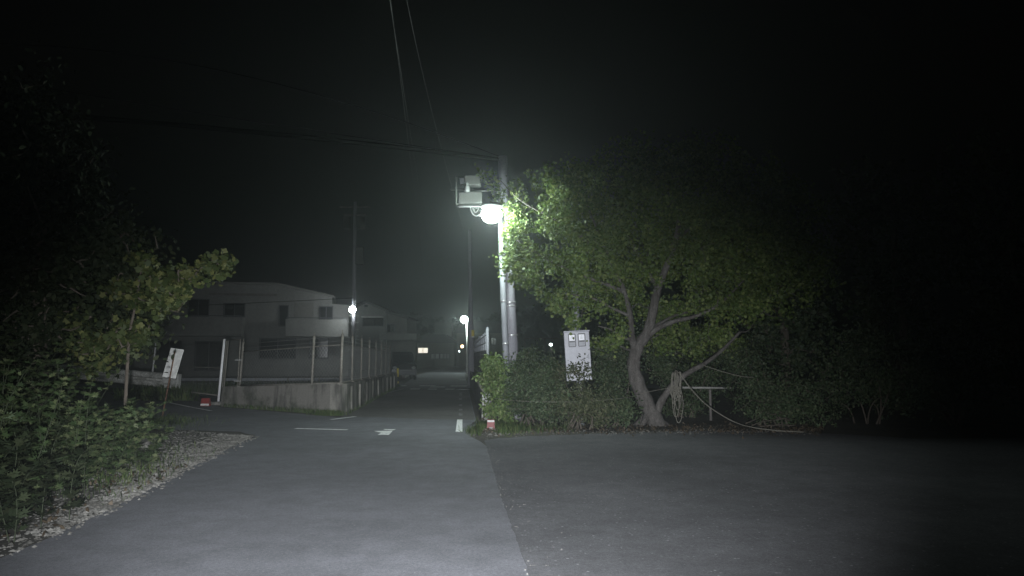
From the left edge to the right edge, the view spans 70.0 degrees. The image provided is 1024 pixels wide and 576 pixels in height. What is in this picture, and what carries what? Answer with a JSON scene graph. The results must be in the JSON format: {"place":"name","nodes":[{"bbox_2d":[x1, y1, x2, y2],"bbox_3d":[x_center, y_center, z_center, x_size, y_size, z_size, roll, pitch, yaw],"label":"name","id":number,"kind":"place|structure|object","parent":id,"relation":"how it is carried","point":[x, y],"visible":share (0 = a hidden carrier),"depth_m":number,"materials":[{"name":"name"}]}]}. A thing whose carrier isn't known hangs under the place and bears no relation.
{"place":"outdoors","nodes":[
{"label":"outdoors","id":0,"kind":"place"},
{"bbox_2d":[200,398,210,405],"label":"reflector block","id":1,"kind":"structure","parent":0,"point":[205,401],"depth_m":21.42,"materials":[{"name":"red plastic"}]},
{"bbox_2d":[105,279,348,376],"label":"white house","id":2,"kind":"structure","parent":0,"point":[255,324],"depth_m":49.74,"materials":[{"name":"paint"}]},
{"bbox_2d":[157,340,181,358],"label":"window","id":3,"kind":"structure","parent":2,"relation":"in","point":[179,342],"depth_m":48.52,"materials":[{"name":"black glass"}]},
{"bbox_2d":[187,299,209,316],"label":"window","id":4,"kind":"structure","parent":2,"relation":"in","point":[204,309],"depth_m":49.17,"materials":[{"name":"black glass"}]},
{"bbox_2d":[194,341,222,370],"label":"window","id":5,"kind":"structure","parent":2,"relation":"in","point":[203,343],"depth_m":49.04,"materials":[{"name":"black glass"}]},
{"bbox_2d":[223,303,245,316],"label":"window","id":6,"kind":"structure","parent":2,"relation":"in","point":[229,308],"depth_m":49.64,"materials":[{"name":"black glass"}]},
{"bbox_2d":[259,338,295,358],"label":"window","id":7,"kind":"structure","parent":2,"relation":"in","point":[268,342],"depth_m":50.03,"materials":[{"name":"black glass"}]},
{"bbox_2d":[278,305,288,326],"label":"window","id":8,"kind":"structure","parent":2,"relation":"in","point":[283,309],"depth_m":50.31,"materials":[{"name":"black glass"}]},
{"bbox_2d":[309,338,328,357],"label":"window","id":9,"kind":"structure","parent":2,"relation":"in","point":[324,341],"depth_m":50.64,"materials":[{"name":"grey glass"}]},
{"bbox_2d":[319,306,332,318],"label":"window","id":10,"kind":"structure","parent":2,"relation":"in","point":[325,312],"depth_m":50.94,"materials":[{"name":"grey glass"}]},
{"bbox_2d":[348,300,420,369],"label":"gabled house","id":11,"kind":"structure","parent":0,"point":[378,324],"depth_m":75.92,"materials":[{"name":"paint"}]},
{"bbox_2d":[363,318,383,325],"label":"window","id":12,"kind":"structure","parent":11,"relation":"in","point":[366,321],"depth_m":75.95,"materials":[{"name":"grey glass"}]},
{"bbox_2d":[387,324,393,331],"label":"window","id":13,"kind":"structure","parent":11,"relation":"in","point":[390,327],"depth_m":76.49,"materials":[{"name":"grey glass"}]},
{"bbox_2d":[0,366,1015,575],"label":"road","id":14,"kind":"structure","parent":0,"point":[280,495],"depth_m":7.04,"materials":[{"name":"grey asphalt"}]},
{"bbox_2d":[167,402,211,410],"bbox_3d":[-9.575,3.450,21.417,0.142,0.001,4.890,4,-7,-38],"label":"edge line","id":15,"kind":"object","parent":14,"relation":"on","point":[189,406],"visible":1,"depth_m":21.13,"materials":[{"name":"paint"}]},
{"bbox_2d":[295,428,347,429],"bbox_3d":[-3.842,2.837,14.707,1.151,0.001,0.130,-1,-5,14],"label":"edge line","id":16,"kind":"object","parent":14,"relation":"on","point":[324,429],"visible":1,"depth_m":14.62,"materials":[{"name":"paint"}]},
{"bbox_2d":[376,429,394,434],"bbox_3d":[-2.502,2.788,14.167,0.410,0.001,1.074,0,-5,0],"label":"arrow mark","id":17,"kind":"object","parent":14,"relation":"on","point":[385,432],"visible":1,"depth_m":14.06,"materials":[{"name":"paint"}]},
{"bbox_2d":[387,352,416,379],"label":"parked car","id":18,"kind":"object","parent":14,"relation":"on","point":[404,363],"visible":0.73,"depth_m":44.11,"materials":[{"name":"paint"}]},
{"bbox_2d":[456,419,461,431],"bbox_3d":[-1.120,2.914,15.543,0.132,0.001,2.725,0,-5,-4],"label":"dash line","id":19,"kind":"object","parent":14,"relation":"on","point":[459,426],"visible":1,"depth_m":15.45,"materials":[{"name":"paint"}]},
{"bbox_2d":[468,230,473,384],"bbox_3d":[-1.986,0.943,36.460,0.428,7.763,0.390,-3,-6,32],"label":"utility pole","id":20,"kind":"object","parent":14,"relation":"on","point":[471,337],"visible":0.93,"depth_m":36.36,"materials":[{"name":"concrete"}]},
{"bbox_2d":[390,0,423,277],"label":"overhead wire","id":21,"kind":"object","parent":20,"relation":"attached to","point":[405,119],"visible":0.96,"depth_m":17.23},
{"bbox_2d":[389,0,429,252],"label":"overhead wire","id":22,"kind":"object","parent":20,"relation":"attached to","point":[405,100],"visible":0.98,"depth_m":15.23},
{"bbox_2d":[407,1,466,237],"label":"overhead wire","id":23,"kind":"object","parent":20,"relation":"attached to","point":[428,98],"visible":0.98,"depth_m":16.26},
{"bbox_2d":[0,306,1018,361],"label":"hill","id":24,"kind":"structure","parent":0,"point":[943,313],"depth_m":153.49,"materials":[{"name":"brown plant"}]},
{"bbox_2d":[410,302,734,361],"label":"hill trees","id":25,"kind":"object","parent":24,"relation":"on","point":[429,323],"visible":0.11,"depth_m":150.11,"materials":[{"name":"green plant"}]},
{"bbox_2d":[0,362,1023,571],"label":"ground","id":26,"kind":"structure","parent":0,"point":[997,420],"depth_m":17.85,"materials":[{"name":"soil"}]},
{"bbox_2d":[24,364,181,387],"bbox_3d":[-15.009,3.350,26.715,6.963,1.388,0.408,-1,-5,15],"label":"guardrail","id":27,"kind":"object","parent":26,"relation":"on","point":[145,378],"visible":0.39,"depth_m":26.13,"materials":[{"name":"white metal"}]},
{"bbox_2d":[0,430,258,557],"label":"gravel verge","id":28,"kind":"structure","parent":26,"relation":"on","point":[11,532],"depth_m":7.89,"materials":[{"name":"grey gravel"}]},
{"bbox_2d":[0,415,93,541],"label":"weed clump","id":29,"kind":"object","parent":28,"relation":"on","point":[14,484],"visible":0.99,"depth_m":6.26,"materials":[{"name":"green plant"}]},
{"bbox_2d":[0,358,107,507],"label":"weed clump","id":30,"kind":"object","parent":28,"relation":"on","point":[8,408],"visible":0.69,"depth_m":7.42,"materials":[{"name":"green plant"}]},
{"bbox_2d":[0,338,133,443],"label":"weed clump","id":31,"kind":"object","parent":28,"relation":"on","point":[42,364],"visible":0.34,"depth_m":9.50,"materials":[{"name":"green plant"}]},
{"bbox_2d":[0,398,148,488],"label":"weed clump","id":32,"kind":"object","parent":28,"relation":"on","point":[105,438],"visible":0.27,"depth_m":8.44,"materials":[{"name":"green plant"}]},
{"bbox_2d":[0,39,184,426],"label":"evergreen tree","id":33,"kind":"object","parent":28,"relation":"on","point":[30,150],"visible":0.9,"depth_m":10.90,"materials":[{"name":"green plant"}]},
{"bbox_2d":[57,397,175,474],"bbox_3d":[-5.125,1.904,9.615,1.653,0.961,1.203,-4,-7,39],"label":"weed clump","id":34,"kind":"object","parent":28,"relation":"on","point":[133,446],"visible":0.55,"depth_m":9.46,"materials":[{"name":"green plant"}]},
{"bbox_2d":[43,410,229,512],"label":"verge grass","id":35,"kind":"structure","parent":28,"relation":"on","point":[157,423],"depth_m":9.64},
{"bbox_2d":[42,244,238,409],"bbox_3d":[-5.377,0.903,10.535,3.279,3.118,1.077,-2,-5,16],"label":"sapling","id":36,"kind":"object","parent":28,"relation":"on","point":[171,286],"visible":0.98,"depth_m":10.36,"materials":[{"name":"green plant"}]},
{"bbox_2d":[138,438,156,448],"bbox_3d":[-6.057,2.516,11.823,0.500,0.158,0.424,1,-5,-11],"label":"flat stone","id":37,"kind":"object","parent":28,"relation":"on","point":[144,442],"visible":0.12,"depth_m":11.66,"materials":[{"name":"grey stone"}]},
{"bbox_2d":[162,348,183,414],"bbox_3d":[-8.359,2.358,17.958,0.424,1.775,0.282,0,-5,0],"label":"signboard stake","id":38,"kind":"object","parent":26,"relation":"on","point":[172,367],"visible":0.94,"depth_m":18.00,"materials":[{"name":"white paint"}]},
{"bbox_2d":[150,339,240,404],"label":"chain link gate","id":39,"kind":"structure","parent":26,"relation":"on","point":[218,401],"depth_m":22.94,"materials":[{"name":"metal"}]},
{"bbox_2d":[191,393,220,401],"bbox_3d":[-11.044,3.671,24.910,0.180,0.220,6.806,4,-7,-41],"label":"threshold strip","id":40,"kind":"object","parent":26,"relation":"on","point":[212,397],"visible":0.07,"depth_m":23.31,"materials":[{"name":"grey concrete"}]},
{"bbox_2d":[111,379,337,400],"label":"lot weeds","id":41,"kind":"object","parent":26,"relation":"on","point":[152,393],"visible":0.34,"depth_m":24.18,"materials":[{"name":"green plant"}]},
{"bbox_2d":[181,378,355,383],"bbox_3d":[-10.325,3.997,29.795,8.424,0.660,0.130,0,-5,0],"label":"lot guardrail","id":42,"kind":"object","parent":26,"relation":"on","point":[269,379],"visible":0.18,"depth_m":29.75,"materials":[{"name":"metal"}]},
{"bbox_2d":[221,373,397,413],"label":"retaining wall","id":43,"kind":"structure","parent":26,"relation":"on","point":[344,397],"depth_m":19.88,"materials":[{"name":"concrete"}]},
{"bbox_2d":[237,330,390,386],"bbox_3d":[-6.082,2.473,25.402,3.619,1.578,13.862,0,-5,0],"label":"lot fence","id":44,"kind":"object","parent":43,"relation":"on","point":[368,368],"visible":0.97,"depth_m":20.55,"materials":[{"name":"metal"}]},
{"bbox_2d":[220,385,399,415],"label":"wall grass","id":45,"kind":"structure","parent":26,"relation":"on","point":[320,412],"depth_m":19.31,"materials":[{"name":"green plant"}]},
{"bbox_2d":[339,202,370,376],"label":"utility pole","id":46,"kind":"object","parent":26,"relation":"on","point":[358,252],"visible":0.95,"depth_m":49.15,"materials":[{"name":"concrete"}]},
{"bbox_2d":[187,298,349,305],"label":"overhead wire","id":47,"kind":"object","parent":46,"relation":"attached to","point":[267,302],"visible":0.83,"depth_m":49.17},
{"bbox_2d":[349,304,355,312],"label":"street lamp","id":48,"kind":"object","parent":46,"relation":"attached to","point":[352,309],"visible":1,"depth_m":48.35,"materials":[{"name":"metal"}]},
{"bbox_2d":[342,388,474,419],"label":"lane","id":49,"kind":"structure","parent":26,"relation":"on","point":[428,403],"depth_m":21.59,"materials":[{"name":"grey asphalt"}]},
{"bbox_2d":[459,392,461,414],"bbox_3d":[-1.657,3.640,23.491,0.115,0.001,11.067,0,-5,-4],"label":"dash line","id":50,"kind":"object","parent":49,"relation":"on","point":[460,393],"visible":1,"depth_m":23.20,"materials":[{"name":"paint"}]},
{"bbox_2d":[1,419,823,545],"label":"leaf litter","id":51,"kind":"object","parent":26,"relation":"on","point":[688,427],"visible":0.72,"depth_m":14.24,"materials":[{"name":"brown plant"}]},
{"bbox_2d":[417,360,433,368],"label":"boundary wall","id":52,"kind":"structure","parent":26,"relation":"on","point":[423,364],"depth_m":83.76,"materials":[{"name":"grey concrete"}]},
{"bbox_2d":[417,322,456,366],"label":"house","id":53,"kind":"structure","parent":26,"relation":"on","point":[439,346],"depth_m":93.61,"materials":[{"name":"tile"}]},
{"bbox_2d":[417,353,421,358],"bbox_3d":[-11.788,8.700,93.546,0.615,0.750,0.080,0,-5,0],"label":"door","id":54,"kind":"structure","parent":53,"relation":"in","point":[419,355],"depth_m":93.51,"materials":[{"name":"grey"}]},
{"bbox_2d":[418,347,427,352],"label":"window","id":55,"kind":"structure","parent":53,"relation":"in","point":[420,349],"depth_m":93.62,"materials":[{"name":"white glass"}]},
{"bbox_2d":[431,353,439,358],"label":"window","id":56,"kind":"structure","parent":53,"relation":"in","point":[433,355],"depth_m":93.55,"materials":[{"name":"grey glass"}]},
{"bbox_2d":[440,353,449,358],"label":"window","id":57,"kind":"structure","parent":53,"relation":"in","point":[442,355],"depth_m":93.55,"materials":[{"name":"grey glass"}]},
{"bbox_2d":[461,315,467,372],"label":"street lamp","id":58,"kind":"object","parent":26,"relation":"on","point":[464,319],"visible":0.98,"depth_m":59.72,"materials":[{"name":"white metal"}]},
{"bbox_2d":[470,371,490,421],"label":"lane wall","id":59,"kind":"structure","parent":26,"relation":"on","point":[477,395],"depth_m":20.62,"materials":[{"name":"concrete"}]},
{"bbox_2d":[474,327,488,386],"bbox_3d":[-1.056,2.257,23.568,0.083,1.474,14.017,0,-5,-4],"label":"lane fence","id":60,"kind":"object","parent":59,"relation":"on","point":[481,346],"visible":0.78,"depth_m":21.27,"materials":[{"name":"metal"}]},
{"bbox_2d":[454,321,522,366],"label":"dark house","id":61,"kind":"structure","parent":26,"relation":"on","point":[495,335],"depth_m":90.61,"materials":[{"name":"tile"}]},
{"bbox_2d":[491,338,495,344],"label":"window","id":62,"kind":"structure","parent":61,"relation":"in","point":[493,340],"depth_m":90.72,"materials":[{"name":"grey glass"}]},
{"bbox_2d":[487,420,494,429],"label":"reflector block","id":63,"kind":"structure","parent":26,"relation":"on","point":[491,424],"depth_m":14.75,"materials":[{"name":"red plastic"}]},
{"bbox_2d":[472,351,517,425],"bbox_3d":[-0.278,2.132,15.501,0.981,1.606,1.308,2,-6,-19],"label":"shrub","id":64,"kind":"object","parent":26,"relation":"on","point":[495,368],"visible":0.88,"depth_m":15.41,"materials":[{"name":"green plant"}]},
{"bbox_2d":[480,202,510,415],"bbox_3d":[-0.343,0.524,15.887,0.492,5.054,1.494,-1,-5,10],"label":"street lamp","id":65,"kind":"object","parent":26,"relation":"on","point":[491,212],"visible":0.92,"depth_m":16.42,"materials":[{"name":"glowing lamp glass"},{"name":"galvanised steel"}]},
{"bbox_2d":[498,155,521,420],"bbox_3d":[-0.068,0.068,16.964,0.615,6.366,0.316,0,-5,0],"label":"utility pole","id":66,"kind":"object","parent":26,"relation":"on","point":[510,289],"visible":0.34,"depth_m":16.83,"materials":[{"name":"concrete"}]},
{"bbox_2d":[0,80,483,155],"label":"overhead wire","id":67,"kind":"object","parent":66,"relation":"attached to","point":[254,121],"visible":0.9,"depth_m":16.05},
{"bbox_2d":[0,43,497,155],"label":"overhead wire","id":68,"kind":"object","parent":66,"relation":"attached to","point":[246,76],"visible":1,"depth_m":16.11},
{"bbox_2d":[6,109,498,161],"bbox_3d":[-5.633,-3.290,15.829,11.157,0.379,0.125,1,-5,-15],"label":"cable bundle","id":69,"kind":"object","parent":66,"relation":"attached to","point":[264,133],"visible":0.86,"depth_m":15.98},
{"bbox_2d":[451,175,499,215],"bbox_3d":[-0.846,-2.133,17.024,1.169,0.980,0.382,0,-5,0],"label":"equipment box","id":70,"kind":"object","parent":66,"relation":"attached to","point":[468,199],"visible":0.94,"depth_m":16.94,"materials":[{"name":"grey plastic"}]},
{"bbox_2d":[460,178,464,184],"bbox_3d":[-1.155,-2.488,17.097,0.126,0.137,0.160,0,-5,0],"label":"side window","id":71,"kind":"structure","parent":70,"relation":"in","point":[462,182],"depth_m":17.02,"materials":[{"name":"grey glass"}]},
{"bbox_2d":[458,417,574,436],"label":"roadside grass","id":72,"kind":"structure","parent":26,"relation":"on","point":[501,426],"depth_m":14.30,"materials":[{"name":"green plant"}]},
{"bbox_2d":[491,339,575,427],"bbox_3d":[0.513,1.985,15.421,1.984,1.877,2.082,-2,-6,25],"label":"shrub","id":73,"kind":"object","parent":26,"relation":"on","point":[522,380],"visible":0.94,"depth_m":15.23,"materials":[{"name":"green plant"}]},
{"bbox_2d":[524,338,565,381],"bbox_3d":[1.791,3.932,39.807,2.242,2.413,0.058,0,-5,0],"label":"garden fence","id":74,"kind":"object","parent":26,"relation":"on","point":[544,346],"visible":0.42,"depth_m":39.86,"materials":[{"name":"metal"}]},
{"bbox_2d":[563,259,591,425],"bbox_3d":[1.386,1.154,15.600,0.610,3.745,0.390,0,-5,0],"label":"meter cabinet","id":75,"kind":"object","parent":26,"relation":"on","point":[576,347],"visible":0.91,"depth_m":15.45,"materials":[{"name":"beige metal"}]},
{"bbox_2d":[568,334,575,346],"bbox_3d":[1.271,1.108,15.459,0.176,0.292,0.019,0,-5,1],"label":"meter window","id":76,"kind":"structure","parent":75,"relation":"in","point":[570,340],"depth_m":15.45,"materials":[{"name":"grey plastic"}]},
{"bbox_2d":[578,333,585,346],"bbox_3d":[1.474,1.096,15.456,0.176,0.292,0.019,0,-5,1],"label":"meter window","id":77,"kind":"structure","parent":75,"relation":"in","point":[581,341],"depth_m":15.45,"materials":[{"name":"grey plastic"}]},
{"bbox_2d":[542,353,627,429],"bbox_3d":[1.497,2.094,14.843,1.698,1.558,1.459,-1,-5,13],"label":"shrub","id":78,"kind":"object","parent":26,"relation":"on","point":[583,407],"visible":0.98,"depth_m":14.68,"materials":[{"name":"green plant"}]},
{"bbox_2d":[587,335,651,427],"bbox_3d":[2.191,1.938,15.771,1.462,2.043,2.317,-2,-6,19],"label":"shrub","id":79,"kind":"object","parent":26,"relation":"on","point":[611,366],"visible":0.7,"depth_m":15.53,"materials":[{"name":"green plant"}]},
{"bbox_2d":[474,126,851,426],"bbox_3d":[3.329,-0.240,15.920,8.347,6.779,2.953,1,-5,-6],"label":"leaning tree","id":80,"kind":"object","parent":26,"relation":"on","point":[680,212],"visible":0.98,"depth_m":15.72,"materials":[{"name":"green plant"}]},
{"bbox_2d":[491,387,669,401],"bbox_3d":[1.399,2.181,15.077,4.085,0.272,1.243,0,-5,5],"label":"rope","id":81,"kind":"object","parent":80,"relation":"attached to","point":[576,401],"visible":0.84,"depth_m":14.82,"materials":[{"name":"beige fabric"}]},
{"bbox_2d":[670,370,683,422],"bbox_3d":[3.442,2.271,15.307,0.241,1.098,0.185,4,-7,-40],"label":"rope coil","id":82,"kind":"object","parent":80,"relation":"hanging from","point":[675,389],"visible":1,"depth_m":15.30,"materials":[{"name":"beige fabric"}]},
{"bbox_2d":[679,373,803,432],"bbox_3d":[4.592,2.278,14.741,2.436,1.113,0.371,-4,-6,36],"label":"rope","id":83,"kind":"object","parent":82,"relation":"attached to","point":[734,421],"visible":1,"depth_m":14.91,"materials":[{"name":"beige fabric"}]},
{"bbox_2d":[703,365,753,377],"bbox_3d":[4.570,1.753,15.393,1.097,0.284,0.103,0,-5,-3],"label":"rope","id":84,"kind":"object","parent":80,"relation":"attached to","point":[728,373],"visible":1,"depth_m":15.36,"materials":[{"name":"beige fabric"}]},
{"bbox_2d":[625,386,730,419],"bbox_3d":[3.858,2.705,16.824,2.504,0.873,0.064,0,-5,0],"label":"pipe barrier","id":85,"kind":"object","parent":26,"relation":"on","point":[710,402],"visible":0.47,"depth_m":16.84,"materials":[{"name":"grey metal"}]},
{"bbox_2d":[591,299,770,417],"bbox_3d":[4.210,1.690,18.023,4.494,2.950,1.684,0,-5,0],"label":"shrub","id":86,"kind":"object","parent":26,"relation":"on","point":[667,371],"visible":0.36,"depth_m":17.73,"materials":[{"name":"green plant"}]},
{"bbox_2d":[473,426,1019,574],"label":"grit","id":87,"kind":"object","parent":26,"relation":"on","point":[489,434],"visible":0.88,"depth_m":13.86,"materials":[{"name":"stone"}]},
{"bbox_2d":[484,430,1023,575],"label":"parking lot","id":88,"kind":"structure","parent":26,"relation":"on","point":[688,517],"depth_m":7.36,"materials":[{"name":"grey asphalt"}]},
{"bbox_2d":[689,177,851,397],"bbox_3d":[7.362,0.068,21.181,4.561,6.741,3.796,0,-5,0],"label":"dark tree","id":89,"kind":"object","parent":26,"relation":"on","point":[775,336],"visible":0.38,"depth_m":20.82,"materials":[{"name":"green plant"}]},
{"bbox_2d":[746,417,795,426],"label":"fallen branch","id":90,"kind":"object","parent":26,"relation":"on","point":[770,420],"visible":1,"depth_m":14.79,"materials":[{"name":"brown wood"}]},
{"bbox_2d":[713,336,837,427],"bbox_3d":[5.679,1.984,15.767,2.559,1.949,2.579,0,-5,0],"label":"shrub","id":91,"kind":"object","parent":26,"relation":"on","point":[781,404],"visible":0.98,"depth_m":15.60,"materials":[{"name":"green plant"}]},
{"bbox_2d":[795,311,930,423],"bbox_3d":[7.693,1.753,16.397,3.202,2.512,1.717,1,-5,-15],"label":"shrub","id":92,"kind":"object","parent":26,"relation":"on","point":[863,357],"visible":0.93,"depth_m":16.18,"materials":[{"name":"green plant"}]},
{"bbox_2d":[787,152,989,410],"bbox_3d":[10.673,-0.229,20.329,5.690,7.175,3.854,0,-5,0],"label":"dark tree","id":93,"kind":"object","parent":26,"relation":"on","point":[885,206],"visible":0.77,"depth_m":19.95,"materials":[{"name":"green plant"}]},
{"bbox_2d":[0,0,1023,331],"label":"sky","id":94,"kind":"structure","parent":0,"point":[530,83],"materials":[{"name":"black"}]}
]}

